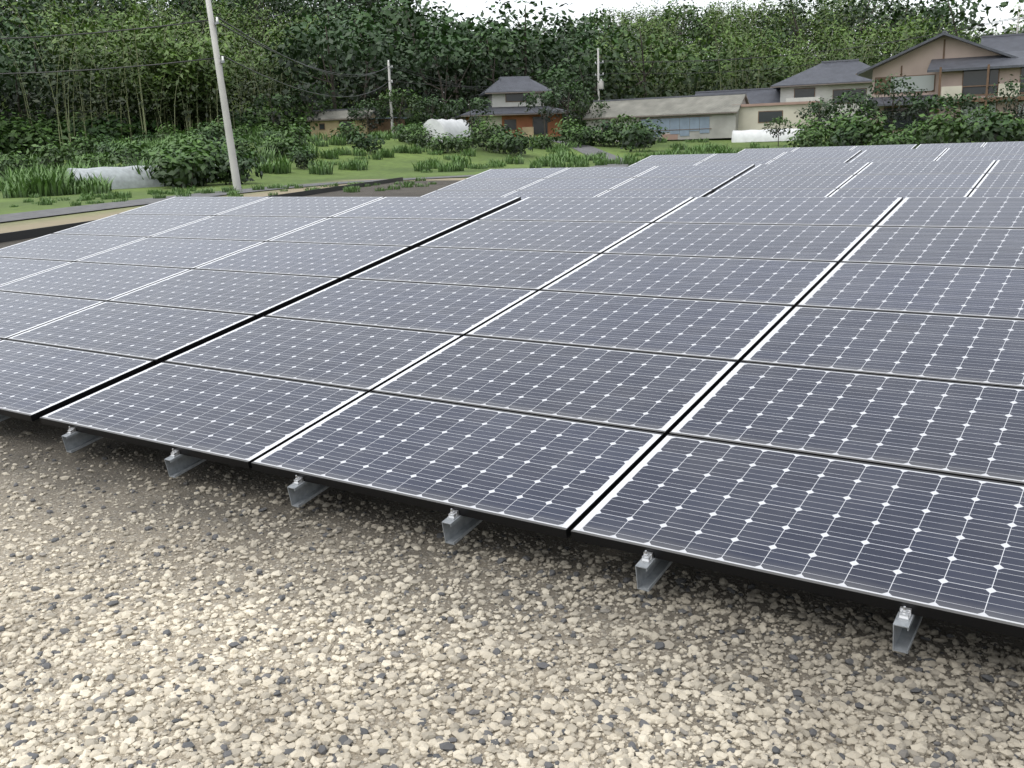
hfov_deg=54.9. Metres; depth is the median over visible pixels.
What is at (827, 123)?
bush
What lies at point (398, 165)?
ground
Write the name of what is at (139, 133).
edge bush
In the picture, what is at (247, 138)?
weed bank
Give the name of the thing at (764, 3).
forest tree
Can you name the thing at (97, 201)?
weed field
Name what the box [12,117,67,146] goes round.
edge bush
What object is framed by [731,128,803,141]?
white row cover
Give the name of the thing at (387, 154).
weed garden
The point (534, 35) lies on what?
forest tree
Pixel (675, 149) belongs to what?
weed garden
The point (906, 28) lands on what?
forest tree
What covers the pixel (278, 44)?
forest tree
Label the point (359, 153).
weed garden
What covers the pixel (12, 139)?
edge bush
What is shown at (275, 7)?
forest tree
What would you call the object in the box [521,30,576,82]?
forest tree
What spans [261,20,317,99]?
forest tree
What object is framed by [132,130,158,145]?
bank bush
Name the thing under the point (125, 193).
weed field
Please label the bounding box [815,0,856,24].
forest tree
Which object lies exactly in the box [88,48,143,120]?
bamboo edge
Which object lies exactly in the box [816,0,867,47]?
forest tree
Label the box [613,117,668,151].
bush
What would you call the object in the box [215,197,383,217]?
solar panel
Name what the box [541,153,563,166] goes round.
weed garden
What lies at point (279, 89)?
forest tree
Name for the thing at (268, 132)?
bank bush
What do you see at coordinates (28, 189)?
weed band
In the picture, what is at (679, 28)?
forest tree
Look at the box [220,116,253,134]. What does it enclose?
edge bush
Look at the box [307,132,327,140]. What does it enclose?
weed bank
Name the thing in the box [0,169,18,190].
weed bank
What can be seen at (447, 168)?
weed garden
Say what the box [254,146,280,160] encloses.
weed bank
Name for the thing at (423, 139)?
garden bush
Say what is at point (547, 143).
garden bush
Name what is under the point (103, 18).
forest tree
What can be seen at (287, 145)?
bank bush
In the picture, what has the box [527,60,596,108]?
forest tree
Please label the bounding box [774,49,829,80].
forest tree
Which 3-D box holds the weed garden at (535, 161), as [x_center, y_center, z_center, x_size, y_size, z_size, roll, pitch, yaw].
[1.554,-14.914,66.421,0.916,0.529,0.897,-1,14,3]
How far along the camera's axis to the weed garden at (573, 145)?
86.70 m
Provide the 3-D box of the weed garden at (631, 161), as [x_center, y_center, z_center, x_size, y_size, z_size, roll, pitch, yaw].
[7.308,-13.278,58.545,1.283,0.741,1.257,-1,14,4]
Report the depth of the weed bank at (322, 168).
56.68 m
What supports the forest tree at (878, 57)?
on the ground
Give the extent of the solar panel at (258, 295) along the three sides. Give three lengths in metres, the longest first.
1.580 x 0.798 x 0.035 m
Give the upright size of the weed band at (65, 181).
1.329 m
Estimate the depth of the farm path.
33.44 m
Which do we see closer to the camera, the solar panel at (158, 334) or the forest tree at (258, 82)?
the solar panel at (158, 334)
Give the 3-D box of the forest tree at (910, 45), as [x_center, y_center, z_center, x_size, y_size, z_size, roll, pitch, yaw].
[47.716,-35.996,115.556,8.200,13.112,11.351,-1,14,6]
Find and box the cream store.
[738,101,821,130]
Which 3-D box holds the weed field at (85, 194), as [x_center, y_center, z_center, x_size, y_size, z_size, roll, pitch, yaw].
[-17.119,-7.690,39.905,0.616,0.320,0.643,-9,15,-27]
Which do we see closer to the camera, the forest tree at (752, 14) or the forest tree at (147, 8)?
the forest tree at (147, 8)
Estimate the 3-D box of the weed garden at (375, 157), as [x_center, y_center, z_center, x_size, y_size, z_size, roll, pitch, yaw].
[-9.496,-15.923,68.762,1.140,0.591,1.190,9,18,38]
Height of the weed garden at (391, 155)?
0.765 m
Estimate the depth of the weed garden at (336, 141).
77.63 m
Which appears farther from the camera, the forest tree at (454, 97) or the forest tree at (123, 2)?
the forest tree at (454, 97)
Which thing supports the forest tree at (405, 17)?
on the ground
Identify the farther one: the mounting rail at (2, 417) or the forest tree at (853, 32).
the forest tree at (853, 32)
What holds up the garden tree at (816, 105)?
on the ground
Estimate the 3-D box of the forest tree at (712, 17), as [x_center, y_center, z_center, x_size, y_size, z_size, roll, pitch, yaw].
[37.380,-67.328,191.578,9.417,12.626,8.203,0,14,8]
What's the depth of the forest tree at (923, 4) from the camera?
171.75 m
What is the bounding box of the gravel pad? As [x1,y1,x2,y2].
[0,180,1023,767]
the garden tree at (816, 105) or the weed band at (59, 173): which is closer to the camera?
the weed band at (59, 173)
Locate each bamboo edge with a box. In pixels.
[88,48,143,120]
[93,57,169,138]
[106,53,185,123]
[111,65,167,140]
[131,52,198,138]
[137,31,195,129]
[141,44,214,131]
[142,33,227,134]
[152,35,219,133]
[155,48,218,131]
[168,41,245,139]
[175,47,234,127]
[191,62,233,129]
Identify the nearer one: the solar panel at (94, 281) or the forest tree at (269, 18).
the solar panel at (94, 281)
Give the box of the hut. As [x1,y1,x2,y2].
[306,108,405,139]
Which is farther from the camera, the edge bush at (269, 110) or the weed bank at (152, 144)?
the edge bush at (269, 110)
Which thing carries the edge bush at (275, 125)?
on the ground
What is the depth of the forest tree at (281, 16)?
145.77 m
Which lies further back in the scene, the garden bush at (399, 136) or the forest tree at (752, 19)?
the forest tree at (752, 19)
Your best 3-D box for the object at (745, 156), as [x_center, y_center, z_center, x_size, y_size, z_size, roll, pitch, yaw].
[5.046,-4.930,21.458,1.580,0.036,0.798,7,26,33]
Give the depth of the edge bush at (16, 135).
84.05 m
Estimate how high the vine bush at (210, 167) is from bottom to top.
2.010 m
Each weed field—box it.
[23,198,33,202]
[28,193,39,197]
[38,198,52,204]
[56,197,70,200]
[69,200,80,205]
[79,193,95,199]
[80,190,93,196]
[80,194,91,200]
[87,198,103,203]
[101,191,116,197]
[116,190,131,197]
[149,187,161,194]
[151,192,165,198]
[169,187,182,192]
[176,191,190,196]
[177,189,191,194]
[183,185,196,191]
[200,186,215,193]
[218,185,235,191]
[226,190,239,195]
[251,183,264,189]
[267,183,279,188]
[277,184,289,188]
[294,183,302,188]
[344,185,359,192]
[375,187,384,190]
[387,184,400,189]
[401,181,413,187]
[415,176,425,180]
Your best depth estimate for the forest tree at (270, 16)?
166.97 m
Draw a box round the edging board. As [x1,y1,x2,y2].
[0,177,402,242]
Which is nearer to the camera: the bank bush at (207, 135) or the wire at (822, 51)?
the bank bush at (207, 135)
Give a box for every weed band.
[0,165,41,183]
[1,172,42,186]
[1,183,37,197]
[2,182,37,197]
[4,165,45,174]
[10,184,36,197]
[12,177,44,195]
[14,164,63,173]
[17,165,74,195]
[18,171,64,196]
[18,174,63,196]
[24,162,65,173]
[29,165,78,180]
[57,184,76,194]
[61,179,93,194]
[68,173,108,193]
[80,177,114,194]
[122,161,157,179]
[131,157,152,165]
[212,172,240,182]
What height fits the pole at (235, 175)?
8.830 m
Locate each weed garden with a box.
[318,148,338,158]
[326,160,339,164]
[327,135,345,145]
[330,150,345,155]
[334,146,351,154]
[338,158,357,167]
[338,162,354,170]
[346,159,365,169]
[348,160,367,170]
[352,146,365,155]
[368,146,384,152]
[368,152,383,159]
[372,130,385,137]
[376,148,391,157]
[377,149,394,157]
[378,133,390,139]
[381,130,393,137]
[391,130,403,138]
[391,144,405,152]
[404,145,421,153]
[411,161,430,170]
[417,160,440,168]
[420,169,432,172]
[425,156,439,163]
[426,149,441,154]
[437,160,458,171]
[443,153,460,159]
[445,161,463,170]
[451,154,473,167]
[460,147,476,156]
[469,163,487,168]
[486,158,502,163]
[486,161,503,167]
[503,153,525,163]
[529,160,541,165]
[529,162,541,167]
[530,142,541,148]
[531,133,543,141]
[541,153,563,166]
[546,147,561,152]
[549,151,567,161]
[549,159,571,167]
[553,142,568,149]
[556,148,576,156]
[559,151,577,161]
[567,141,581,147]
[569,153,591,164]
[571,160,590,166]
[582,152,597,160]
[592,154,608,162]
[595,158,607,165]
[606,158,617,163]
[616,151,637,163]
[626,156,645,165]
[644,152,656,157]
[655,148,677,154]
[656,137,667,142]
[664,146,679,153]
[672,142,687,149]
[697,137,708,142]
[706,143,721,151]
[707,146,733,153]
[709,147,731,153]
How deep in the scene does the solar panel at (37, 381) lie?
5.74 m
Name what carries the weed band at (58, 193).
on the ground
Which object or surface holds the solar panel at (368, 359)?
on the mounting rails at (649, 568)
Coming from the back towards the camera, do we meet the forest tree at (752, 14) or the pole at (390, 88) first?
the forest tree at (752, 14)
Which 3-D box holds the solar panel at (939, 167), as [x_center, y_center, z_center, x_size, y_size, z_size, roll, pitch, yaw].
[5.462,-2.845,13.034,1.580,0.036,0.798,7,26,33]
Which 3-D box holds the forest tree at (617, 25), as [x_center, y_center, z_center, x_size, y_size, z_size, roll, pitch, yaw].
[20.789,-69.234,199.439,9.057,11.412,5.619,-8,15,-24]
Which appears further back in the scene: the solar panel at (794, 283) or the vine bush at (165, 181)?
the vine bush at (165, 181)
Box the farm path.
[0,140,631,221]
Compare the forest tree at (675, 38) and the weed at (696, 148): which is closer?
the weed at (696, 148)
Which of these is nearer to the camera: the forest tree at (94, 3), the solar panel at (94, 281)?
the solar panel at (94, 281)
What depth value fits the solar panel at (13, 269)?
8.75 m
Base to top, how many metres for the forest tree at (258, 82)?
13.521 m
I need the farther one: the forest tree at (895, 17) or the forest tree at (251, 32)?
the forest tree at (895, 17)
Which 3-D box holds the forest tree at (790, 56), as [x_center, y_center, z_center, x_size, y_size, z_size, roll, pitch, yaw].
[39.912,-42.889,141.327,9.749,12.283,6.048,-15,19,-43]
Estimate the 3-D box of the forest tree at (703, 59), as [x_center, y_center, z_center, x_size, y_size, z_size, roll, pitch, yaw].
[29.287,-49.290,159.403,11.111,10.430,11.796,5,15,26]
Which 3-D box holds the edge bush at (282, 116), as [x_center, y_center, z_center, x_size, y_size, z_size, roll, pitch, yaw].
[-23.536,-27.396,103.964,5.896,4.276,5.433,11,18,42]
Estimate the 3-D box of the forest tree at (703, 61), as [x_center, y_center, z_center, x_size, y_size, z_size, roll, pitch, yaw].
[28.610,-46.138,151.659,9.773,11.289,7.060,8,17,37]
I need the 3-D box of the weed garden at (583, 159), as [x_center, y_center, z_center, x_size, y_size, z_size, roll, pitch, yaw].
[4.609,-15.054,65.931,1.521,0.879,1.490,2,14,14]
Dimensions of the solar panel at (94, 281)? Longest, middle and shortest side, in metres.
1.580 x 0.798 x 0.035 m
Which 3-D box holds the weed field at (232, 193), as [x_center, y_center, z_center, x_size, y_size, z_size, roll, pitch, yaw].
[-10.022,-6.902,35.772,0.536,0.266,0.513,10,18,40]
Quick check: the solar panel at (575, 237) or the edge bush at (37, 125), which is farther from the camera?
the edge bush at (37, 125)
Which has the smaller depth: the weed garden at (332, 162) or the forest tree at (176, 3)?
the weed garden at (332, 162)
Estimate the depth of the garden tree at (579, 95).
99.98 m
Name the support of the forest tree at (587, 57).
on the ground
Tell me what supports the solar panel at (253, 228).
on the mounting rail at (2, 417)
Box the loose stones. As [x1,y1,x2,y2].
[0,425,1023,767]
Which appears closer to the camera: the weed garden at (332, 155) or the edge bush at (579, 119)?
the weed garden at (332, 155)
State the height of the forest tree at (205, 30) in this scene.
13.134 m
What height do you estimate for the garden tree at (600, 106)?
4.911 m
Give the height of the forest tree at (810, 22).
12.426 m
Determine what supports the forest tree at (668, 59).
on the ground
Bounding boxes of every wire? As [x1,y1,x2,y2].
[0,20,207,38]
[0,58,213,73]
[214,20,391,74]
[216,16,387,76]
[224,56,388,96]
[393,65,592,101]
[395,68,570,101]
[396,73,595,86]
[595,18,1010,62]
[603,16,1023,61]
[606,29,1013,73]
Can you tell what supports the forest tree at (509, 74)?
on the ground
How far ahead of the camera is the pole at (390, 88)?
99.04 m
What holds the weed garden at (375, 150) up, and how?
on the ground
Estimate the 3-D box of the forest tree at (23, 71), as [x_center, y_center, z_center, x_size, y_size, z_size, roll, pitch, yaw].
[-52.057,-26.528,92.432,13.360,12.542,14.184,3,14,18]
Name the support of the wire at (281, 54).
attached to the pole at (235, 175)
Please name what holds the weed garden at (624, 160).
on the ground
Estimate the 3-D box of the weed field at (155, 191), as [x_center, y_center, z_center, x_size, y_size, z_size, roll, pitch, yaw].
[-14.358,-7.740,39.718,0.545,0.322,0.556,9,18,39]
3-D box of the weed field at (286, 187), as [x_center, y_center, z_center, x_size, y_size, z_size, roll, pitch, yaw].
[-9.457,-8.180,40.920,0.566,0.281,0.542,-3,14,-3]
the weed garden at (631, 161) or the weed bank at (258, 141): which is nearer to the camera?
the weed garden at (631, 161)
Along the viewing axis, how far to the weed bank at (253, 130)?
83.99 m
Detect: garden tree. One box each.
[247,93,294,125]
[281,80,338,122]
[347,99,389,132]
[372,86,425,124]
[409,94,452,124]
[444,97,494,145]
[518,89,566,135]
[535,78,598,123]
[564,96,609,126]
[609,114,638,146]
[762,116,793,145]
[794,98,844,127]
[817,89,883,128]
[854,73,933,135]
[901,94,963,142]
[925,93,981,122]
[964,104,1010,141]
[983,74,1023,118]
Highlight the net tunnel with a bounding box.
[67,164,218,188]
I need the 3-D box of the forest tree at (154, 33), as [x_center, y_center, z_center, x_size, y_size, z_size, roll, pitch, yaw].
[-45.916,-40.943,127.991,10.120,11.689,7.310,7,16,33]
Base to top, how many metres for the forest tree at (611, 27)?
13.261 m
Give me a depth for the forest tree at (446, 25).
118.43 m
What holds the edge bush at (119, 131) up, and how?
on the ground
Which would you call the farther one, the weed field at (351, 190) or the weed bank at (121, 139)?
the weed bank at (121, 139)
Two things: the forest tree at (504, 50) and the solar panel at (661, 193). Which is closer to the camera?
the solar panel at (661, 193)
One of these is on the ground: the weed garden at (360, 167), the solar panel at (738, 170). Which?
the weed garden at (360, 167)
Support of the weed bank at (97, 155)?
on the ground
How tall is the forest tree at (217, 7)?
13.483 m
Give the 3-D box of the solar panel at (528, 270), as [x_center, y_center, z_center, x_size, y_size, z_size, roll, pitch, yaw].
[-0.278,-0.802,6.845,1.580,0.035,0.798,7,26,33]
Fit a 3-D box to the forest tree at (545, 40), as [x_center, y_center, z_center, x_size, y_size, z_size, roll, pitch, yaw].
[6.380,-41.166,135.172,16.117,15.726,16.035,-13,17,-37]
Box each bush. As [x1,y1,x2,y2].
[0,109,50,155]
[0,114,34,157]
[0,122,51,154]
[0,126,18,154]
[0,144,41,177]
[1,117,40,152]
[1,154,29,168]
[2,133,41,155]
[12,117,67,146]
[15,111,54,128]
[19,118,58,143]
[20,123,87,154]
[23,118,66,154]
[24,114,63,131]
[26,114,68,153]
[26,135,80,168]
[42,109,93,126]
[47,112,91,131]
[55,113,113,150]
[59,140,93,156]
[61,112,135,142]
[68,131,105,154]
[70,151,114,167]
[91,133,127,144]
[93,139,122,155]
[97,120,147,145]
[98,126,135,141]
[100,113,154,137]
[105,135,152,166]
[114,142,150,165]
[118,115,173,139]
[132,120,160,137]
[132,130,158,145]
[135,108,195,132]
[139,146,212,187]
[145,133,210,186]
[149,146,218,187]
[149,154,205,186]
[150,139,177,156]
[151,121,181,139]
[156,118,185,133]
[164,151,217,185]
[168,131,248,185]
[178,131,214,149]
[183,124,199,134]
[189,128,218,144]
[191,115,240,140]
[192,121,222,140]
[205,148,267,183]
[208,134,247,151]
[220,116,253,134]
[222,130,260,160]
[224,103,267,130]
[230,110,258,126]
[232,122,256,138]
[246,100,298,124]
[247,101,289,131]
[250,111,278,129]
[252,114,290,133]
[255,122,282,132]
[257,129,282,138]
[259,129,281,139]
[260,134,299,156]
[270,104,310,138]
[272,118,317,145]
[281,103,321,137]
[284,100,338,137]
[286,145,317,168]
[289,98,339,136]
[303,98,342,127]
[313,97,347,109]
[327,121,365,143]
[346,130,385,153]
[358,98,413,125]
[392,122,415,133]
[393,125,408,132]
[394,128,414,141]
[397,109,429,126]
[399,122,428,142]
[405,124,436,147]
[413,112,448,123]
[426,132,463,152]
[444,135,475,151]
[456,115,503,150]
[470,113,491,133]
[482,131,507,148]
[483,123,511,137]
[486,133,522,153]
[501,128,535,156]
[533,133,555,148]
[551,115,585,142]
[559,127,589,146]
[570,104,585,126]
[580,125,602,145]
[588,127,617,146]
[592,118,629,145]
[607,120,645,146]
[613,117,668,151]
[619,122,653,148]
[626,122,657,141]
[781,122,833,147]
[787,113,832,146]
[813,108,874,145]
[819,112,857,146]
[827,122,872,145]
[833,104,906,144]
[857,119,884,144]
[863,133,900,145]
[881,131,921,148]
[894,123,923,140]
[899,115,946,144]
[912,102,988,143]
[925,122,967,143]
[935,118,979,143]
[954,109,1022,142]
[970,116,1006,140]
[993,111,1023,141]
[1007,119,1023,140]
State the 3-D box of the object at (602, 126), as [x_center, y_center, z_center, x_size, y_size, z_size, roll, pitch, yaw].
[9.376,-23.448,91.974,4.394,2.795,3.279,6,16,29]
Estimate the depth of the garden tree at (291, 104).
101.86 m
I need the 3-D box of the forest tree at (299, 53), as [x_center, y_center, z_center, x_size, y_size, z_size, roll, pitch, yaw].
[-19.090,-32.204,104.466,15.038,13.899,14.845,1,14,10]
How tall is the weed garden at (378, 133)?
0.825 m
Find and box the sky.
[16,0,1023,104]
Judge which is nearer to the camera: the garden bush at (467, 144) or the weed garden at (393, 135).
the garden bush at (467, 144)
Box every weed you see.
[685,143,706,153]
[692,147,709,153]
[733,146,746,152]
[749,141,760,147]
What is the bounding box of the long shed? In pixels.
[583,92,749,141]
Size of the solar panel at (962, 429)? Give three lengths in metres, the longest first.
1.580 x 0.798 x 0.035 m
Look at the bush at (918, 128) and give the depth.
68.06 m
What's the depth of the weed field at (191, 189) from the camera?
41.87 m
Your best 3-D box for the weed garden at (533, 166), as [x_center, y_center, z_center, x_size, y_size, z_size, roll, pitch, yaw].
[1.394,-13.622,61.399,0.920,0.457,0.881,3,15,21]
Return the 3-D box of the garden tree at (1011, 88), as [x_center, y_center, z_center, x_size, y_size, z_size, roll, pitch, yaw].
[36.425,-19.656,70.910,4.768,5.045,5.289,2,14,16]
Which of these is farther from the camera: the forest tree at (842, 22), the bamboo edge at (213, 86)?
the forest tree at (842, 22)
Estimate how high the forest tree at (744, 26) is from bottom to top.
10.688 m
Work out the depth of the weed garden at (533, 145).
84.17 m
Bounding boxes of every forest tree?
[0,0,47,24]
[0,0,49,31]
[0,0,92,67]
[0,0,107,152]
[0,12,69,116]
[0,17,42,119]
[0,24,103,124]
[0,33,89,120]
[0,45,24,117]
[0,48,20,131]
[0,48,83,124]
[0,59,36,116]
[0,75,35,120]
[1,4,116,123]
[2,0,126,35]
[3,53,73,122]
[15,0,60,42]
[22,0,66,62]
[31,12,144,116]
[37,37,134,124]
[41,29,114,122]
[45,5,134,86]
[49,0,149,38]
[49,0,169,115]
[50,0,161,50]
[53,22,174,119]
[63,0,115,50]
[75,19,134,86]
[87,4,175,140]
[97,13,163,57]
[99,0,174,49]
[102,9,194,66]
[109,0,177,39]
[113,17,193,85]
[115,0,212,44]
[127,0,172,33]
[128,0,186,42]
[134,0,244,104]
[143,0,203,35]
[148,0,236,38]
[166,5,226,46]
[169,0,202,36]
[173,15,232,62]
[177,0,258,86]
[177,18,254,128]
[183,0,265,66]
[189,0,253,68]
[198,27,267,113]
[202,27,290,112]
[204,0,319,64]
[212,0,281,88]
[212,0,309,59]
[214,13,273,93]
[219,20,303,112]
[221,43,273,112]
[224,0,274,61]
[231,0,320,60]
[243,8,284,40]
[246,38,307,107]
[253,52,353,111]
[254,27,315,108]
[258,6,310,41]
[259,0,309,34]
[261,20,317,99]
[261,24,387,107]
[263,12,399,122]
[268,0,383,106]
[272,13,330,96]
[274,12,331,92]
[277,0,354,37]
[284,0,359,48]
[294,0,372,23]
[298,27,425,113]
[304,0,401,17]
[311,5,385,92]
[316,0,427,15]
[316,0,431,109]
[329,6,375,31]
[330,57,387,103]
[333,4,404,103]
[344,0,452,112]
[352,0,481,113]
[358,53,421,109]
[380,3,508,115]
[389,7,528,113]
[389,26,501,119]
[393,0,438,26]
[393,15,432,45]
[403,27,470,111]
[411,42,508,112]
[429,22,478,104]
[432,21,549,108]
[444,0,605,103]
[452,18,569,108]
[459,29,552,91]
[469,27,578,101]
[471,12,538,102]
[489,11,609,97]
[505,15,574,59]
[506,22,605,116]
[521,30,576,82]
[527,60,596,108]
[528,47,601,106]
[529,64,605,138]
[538,38,651,116]
[543,15,612,98]
[552,21,624,58]
[564,19,633,110]
[565,19,633,93]
[568,10,602,38]
[573,4,640,52]
[581,49,661,98]
[588,23,714,99]
[594,34,665,96]
[595,33,620,64]
[599,53,661,98]
[601,12,636,49]
[604,8,647,51]
[606,2,639,33]
[612,5,652,58]
[620,14,682,79]
[623,40,692,96]
[625,4,692,96]
[628,10,666,38]
[628,34,708,96]
[632,38,689,97]
[633,1,719,64]
[635,12,677,48]
[637,0,687,38]
[642,0,724,51]
[645,0,675,21]
[646,19,723,85]
[652,1,693,47]
[652,42,723,96]
[655,22,692,82]
[656,8,709,33]
[661,45,723,95]
[668,44,730,90]
[670,45,726,86]
[676,5,724,52]
[681,63,734,90]
[683,3,729,46]
[686,38,804,95]
[694,1,744,46]
[695,0,737,53]
[696,3,733,76]
[701,20,761,89]
[706,24,777,90]
[709,37,767,89]
[711,0,769,43]
[714,28,755,80]
[717,3,753,32]
[719,16,761,43]
[725,0,776,34]
[726,0,794,76]
[730,2,759,31]
[732,5,797,63]
[733,6,771,37]
[736,48,780,87]
[738,38,824,87]
[740,27,793,80]
[745,47,808,87]
[747,23,814,82]
[751,0,847,68]
[758,1,804,47]
[762,0,818,53]
[763,40,814,77]
[772,23,841,71]
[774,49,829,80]
[780,0,815,59]
[786,4,828,67]
[788,9,841,64]
[797,11,863,67]
[797,25,896,66]
[799,6,853,41]
[805,0,921,62]
[812,13,897,62]
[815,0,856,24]
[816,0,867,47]
[816,1,843,39]
[819,8,855,57]
[822,30,857,60]
[826,14,933,65]
[829,31,887,63]
[833,33,893,63]
[834,0,880,39]
[839,47,880,65]
[845,0,966,49]
[845,33,907,63]
[854,20,931,63]
[855,0,887,39]
[876,0,920,54]
[879,5,918,39]
[881,8,923,60]
[881,15,972,54]
[882,0,1023,53]
[888,14,947,54]
[906,21,976,41]
[909,0,981,38]
[913,4,971,33]
[946,26,987,43]
[980,24,1022,42]
[1002,1,1023,33]
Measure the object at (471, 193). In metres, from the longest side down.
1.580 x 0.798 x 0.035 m
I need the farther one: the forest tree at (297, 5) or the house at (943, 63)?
the forest tree at (297, 5)
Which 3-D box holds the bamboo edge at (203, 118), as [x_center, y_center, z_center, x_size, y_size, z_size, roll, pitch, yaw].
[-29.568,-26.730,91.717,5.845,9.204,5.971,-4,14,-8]
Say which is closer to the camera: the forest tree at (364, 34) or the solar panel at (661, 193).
the solar panel at (661, 193)
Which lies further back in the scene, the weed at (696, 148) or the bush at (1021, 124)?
the weed at (696, 148)
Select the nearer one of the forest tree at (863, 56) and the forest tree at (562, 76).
the forest tree at (562, 76)
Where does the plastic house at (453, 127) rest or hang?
on the ground
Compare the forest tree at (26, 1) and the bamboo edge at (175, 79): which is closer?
the bamboo edge at (175, 79)
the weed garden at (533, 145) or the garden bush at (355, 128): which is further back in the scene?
the weed garden at (533, 145)
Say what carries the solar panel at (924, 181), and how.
on the blk r-racking
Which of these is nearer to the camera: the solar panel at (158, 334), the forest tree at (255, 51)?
the solar panel at (158, 334)
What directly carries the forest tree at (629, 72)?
on the ground
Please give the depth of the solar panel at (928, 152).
19.65 m
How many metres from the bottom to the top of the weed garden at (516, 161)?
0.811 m
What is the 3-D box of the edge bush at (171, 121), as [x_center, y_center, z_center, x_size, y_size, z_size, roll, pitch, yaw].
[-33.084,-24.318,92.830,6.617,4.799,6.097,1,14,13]
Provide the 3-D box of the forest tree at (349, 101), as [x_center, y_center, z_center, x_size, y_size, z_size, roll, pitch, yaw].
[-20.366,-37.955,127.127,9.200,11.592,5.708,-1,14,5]
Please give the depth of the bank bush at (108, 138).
84.17 m
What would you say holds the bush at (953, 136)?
on the ground
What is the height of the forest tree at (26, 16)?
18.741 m
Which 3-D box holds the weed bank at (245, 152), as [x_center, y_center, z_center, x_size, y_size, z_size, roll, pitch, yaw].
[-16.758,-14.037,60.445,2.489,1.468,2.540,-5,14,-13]
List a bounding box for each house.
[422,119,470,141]
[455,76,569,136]
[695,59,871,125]
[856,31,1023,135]
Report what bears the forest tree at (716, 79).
on the ground
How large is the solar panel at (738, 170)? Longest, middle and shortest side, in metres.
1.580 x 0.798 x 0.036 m
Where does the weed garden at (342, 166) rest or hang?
on the ground
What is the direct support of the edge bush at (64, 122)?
on the ground
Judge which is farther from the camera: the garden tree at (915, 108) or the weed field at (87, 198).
the garden tree at (915, 108)
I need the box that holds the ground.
[0,53,973,233]
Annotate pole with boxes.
[205,0,241,188]
[387,60,393,132]
[595,48,603,99]
[1012,4,1023,32]
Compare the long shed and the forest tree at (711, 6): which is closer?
the long shed
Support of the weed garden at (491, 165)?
on the ground
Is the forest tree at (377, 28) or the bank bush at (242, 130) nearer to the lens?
the bank bush at (242, 130)
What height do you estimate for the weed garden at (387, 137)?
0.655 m
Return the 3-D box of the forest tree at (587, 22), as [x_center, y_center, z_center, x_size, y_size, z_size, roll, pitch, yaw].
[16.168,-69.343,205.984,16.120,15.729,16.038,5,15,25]
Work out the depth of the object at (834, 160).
20.09 m
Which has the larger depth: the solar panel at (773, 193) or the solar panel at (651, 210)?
the solar panel at (773, 193)
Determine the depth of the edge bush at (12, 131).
83.64 m
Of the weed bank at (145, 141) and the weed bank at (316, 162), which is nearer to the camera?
the weed bank at (316, 162)
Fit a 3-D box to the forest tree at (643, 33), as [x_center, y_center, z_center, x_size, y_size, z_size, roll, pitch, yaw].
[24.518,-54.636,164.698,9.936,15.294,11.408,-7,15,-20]
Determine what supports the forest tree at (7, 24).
on the ground
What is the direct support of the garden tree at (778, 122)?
on the ground
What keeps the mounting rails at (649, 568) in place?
on the gravel pad
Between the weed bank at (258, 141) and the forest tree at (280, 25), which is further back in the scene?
the forest tree at (280, 25)
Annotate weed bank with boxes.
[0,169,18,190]
[18,153,39,163]
[30,162,57,170]
[62,159,104,167]
[81,150,109,162]
[109,136,134,146]
[134,137,160,148]
[142,138,173,150]
[163,133,189,147]
[173,138,199,148]
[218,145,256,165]
[238,134,255,141]
[239,125,266,140]
[249,152,265,163]
[252,133,276,146]
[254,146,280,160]
[254,160,275,173]
[261,155,292,173]
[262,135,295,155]
[288,146,312,159]
[302,144,320,157]
[306,159,323,165]
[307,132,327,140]
[307,133,320,141]
[307,159,335,174]
[314,139,328,146]
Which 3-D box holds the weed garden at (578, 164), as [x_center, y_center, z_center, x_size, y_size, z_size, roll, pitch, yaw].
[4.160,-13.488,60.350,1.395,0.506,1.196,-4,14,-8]
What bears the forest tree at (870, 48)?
on the ground

